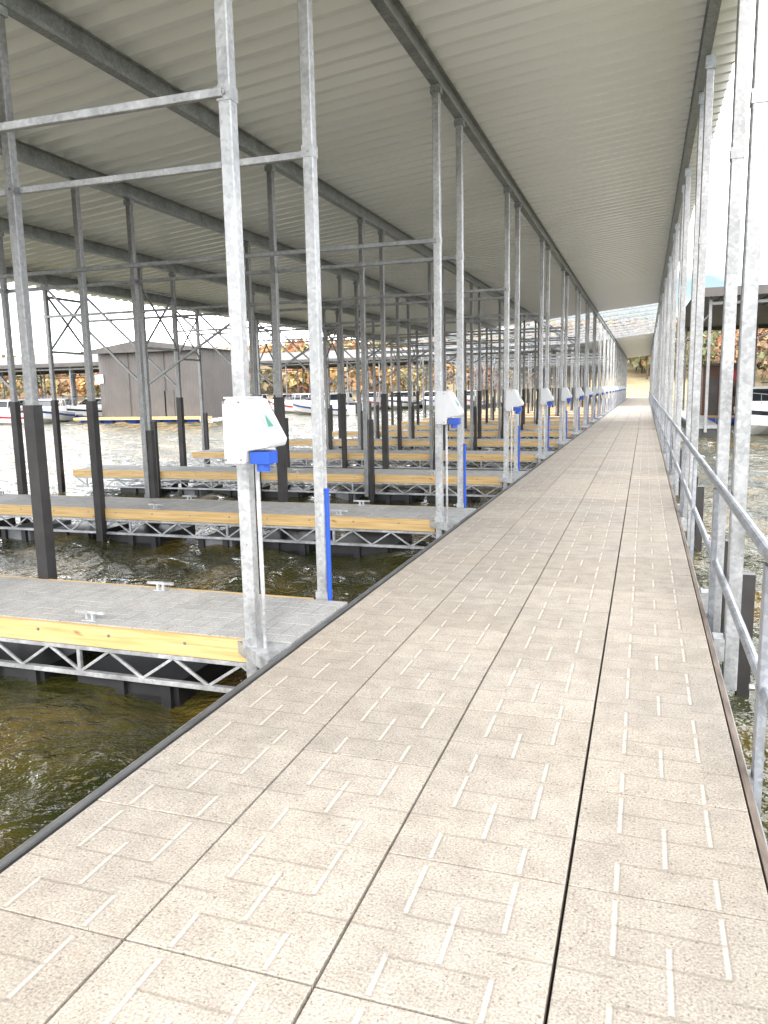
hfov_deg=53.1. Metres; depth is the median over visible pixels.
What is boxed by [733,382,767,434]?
cabin cruiser
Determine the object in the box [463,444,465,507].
blue water pipe
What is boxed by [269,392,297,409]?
motor boat
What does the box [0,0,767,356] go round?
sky
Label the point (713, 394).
dock store hut
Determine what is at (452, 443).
finger dock
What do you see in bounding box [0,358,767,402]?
shore ground
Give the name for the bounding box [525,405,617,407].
finger dock
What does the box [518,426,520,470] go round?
blue water pipe
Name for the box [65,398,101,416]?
motor boat
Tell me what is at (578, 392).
power pedestal
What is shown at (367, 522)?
finger dock
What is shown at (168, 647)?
finger dock
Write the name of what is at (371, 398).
motor boat
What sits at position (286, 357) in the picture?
covered boat dock
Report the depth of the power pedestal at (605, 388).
44.67 m
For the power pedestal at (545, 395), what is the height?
1.696 m
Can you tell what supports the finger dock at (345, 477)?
on the lake water
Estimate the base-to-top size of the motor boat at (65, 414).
2.490 m
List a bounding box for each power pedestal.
[222,396,286,647]
[434,391,463,531]
[504,389,523,483]
[539,388,553,459]
[560,388,571,440]
[574,387,583,431]
[584,387,592,428]
[592,387,598,414]
[598,387,604,418]
[603,386,608,410]
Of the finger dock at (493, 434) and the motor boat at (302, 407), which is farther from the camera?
the motor boat at (302, 407)
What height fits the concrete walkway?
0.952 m
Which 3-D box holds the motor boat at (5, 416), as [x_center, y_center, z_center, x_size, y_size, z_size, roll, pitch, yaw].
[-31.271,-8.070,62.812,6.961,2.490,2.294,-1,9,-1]
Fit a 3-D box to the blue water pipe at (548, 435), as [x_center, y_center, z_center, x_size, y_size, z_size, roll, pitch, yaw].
[4.140,-1.371,19.414,0.046,2.060,0.046,2,9,18]
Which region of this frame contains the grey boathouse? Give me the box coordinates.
[73,341,232,422]
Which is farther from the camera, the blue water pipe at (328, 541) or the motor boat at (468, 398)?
the motor boat at (468, 398)
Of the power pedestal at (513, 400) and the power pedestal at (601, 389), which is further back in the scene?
the power pedestal at (601, 389)
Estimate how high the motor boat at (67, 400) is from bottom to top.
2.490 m
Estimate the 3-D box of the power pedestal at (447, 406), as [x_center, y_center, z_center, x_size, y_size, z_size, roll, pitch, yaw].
[0.752,-0.575,9.102,0.363,1.696,0.282,2,9,18]
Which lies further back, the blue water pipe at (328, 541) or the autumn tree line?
the autumn tree line
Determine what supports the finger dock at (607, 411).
on the lake water
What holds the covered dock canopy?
in the lake water
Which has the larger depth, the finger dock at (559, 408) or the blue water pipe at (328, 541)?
the finger dock at (559, 408)
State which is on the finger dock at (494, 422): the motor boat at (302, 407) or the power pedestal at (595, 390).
the power pedestal at (595, 390)
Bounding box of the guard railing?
[649,391,767,815]
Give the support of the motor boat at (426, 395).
on the lake water
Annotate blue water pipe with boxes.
[324,488,331,600]
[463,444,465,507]
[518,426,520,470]
[547,417,548,450]
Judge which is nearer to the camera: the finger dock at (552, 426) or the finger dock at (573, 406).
the finger dock at (552, 426)
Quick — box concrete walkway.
[0,397,767,1023]
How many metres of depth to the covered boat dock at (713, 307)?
35.25 m
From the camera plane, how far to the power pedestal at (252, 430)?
4.42 m
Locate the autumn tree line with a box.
[0,313,767,400]
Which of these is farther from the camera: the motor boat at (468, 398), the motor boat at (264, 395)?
the motor boat at (264, 395)
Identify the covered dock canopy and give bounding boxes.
[0,0,767,696]
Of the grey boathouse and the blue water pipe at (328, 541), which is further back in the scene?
the grey boathouse
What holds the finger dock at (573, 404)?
on the lake water
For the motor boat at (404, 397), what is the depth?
87.61 m
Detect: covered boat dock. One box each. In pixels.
[0,354,98,417]
[248,345,510,408]
[681,284,767,437]
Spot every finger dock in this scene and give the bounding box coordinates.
[0,490,475,556]
[0,575,347,708]
[73,463,526,503]
[192,448,554,470]
[275,438,571,450]
[332,429,582,447]
[379,423,591,437]
[402,418,597,430]
[424,415,602,424]
[467,410,610,413]
[467,412,606,419]
[482,408,612,411]
[488,407,614,409]
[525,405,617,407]
[526,403,618,405]
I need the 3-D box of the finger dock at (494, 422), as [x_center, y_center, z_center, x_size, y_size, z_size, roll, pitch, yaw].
[5.512,-4.167,38.183,9.805,0.872,1.390,2,9,18]
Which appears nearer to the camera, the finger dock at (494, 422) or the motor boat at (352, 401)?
the finger dock at (494, 422)
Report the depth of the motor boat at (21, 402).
75.44 m
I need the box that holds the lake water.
[0,399,767,859]
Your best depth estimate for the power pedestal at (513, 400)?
13.36 m
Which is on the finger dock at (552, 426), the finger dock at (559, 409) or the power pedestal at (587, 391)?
the power pedestal at (587, 391)
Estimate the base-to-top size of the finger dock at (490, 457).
0.872 m
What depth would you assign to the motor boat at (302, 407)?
70.06 m
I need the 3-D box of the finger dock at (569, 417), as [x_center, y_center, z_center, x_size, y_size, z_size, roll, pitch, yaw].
[7.030,-4.903,42.656,9.805,0.872,1.390,2,9,18]
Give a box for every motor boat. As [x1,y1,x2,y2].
[0,397,24,423]
[18,399,25,412]
[23,396,86,405]
[39,396,75,423]
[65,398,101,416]
[250,392,273,404]
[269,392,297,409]
[272,391,324,412]
[292,391,362,414]
[345,391,356,404]
[361,390,381,408]
[388,389,421,408]
[421,389,434,407]
[467,388,482,407]
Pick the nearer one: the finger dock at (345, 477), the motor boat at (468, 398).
the finger dock at (345, 477)
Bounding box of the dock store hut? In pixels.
[699,363,736,423]
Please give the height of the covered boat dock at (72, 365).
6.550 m
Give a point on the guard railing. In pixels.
(758, 662)
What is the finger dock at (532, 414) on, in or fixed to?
on the lake water
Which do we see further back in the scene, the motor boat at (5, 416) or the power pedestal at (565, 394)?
the motor boat at (5, 416)
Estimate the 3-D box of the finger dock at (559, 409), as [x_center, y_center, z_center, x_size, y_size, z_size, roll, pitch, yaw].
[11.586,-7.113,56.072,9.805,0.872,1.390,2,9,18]
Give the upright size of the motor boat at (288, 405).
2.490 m

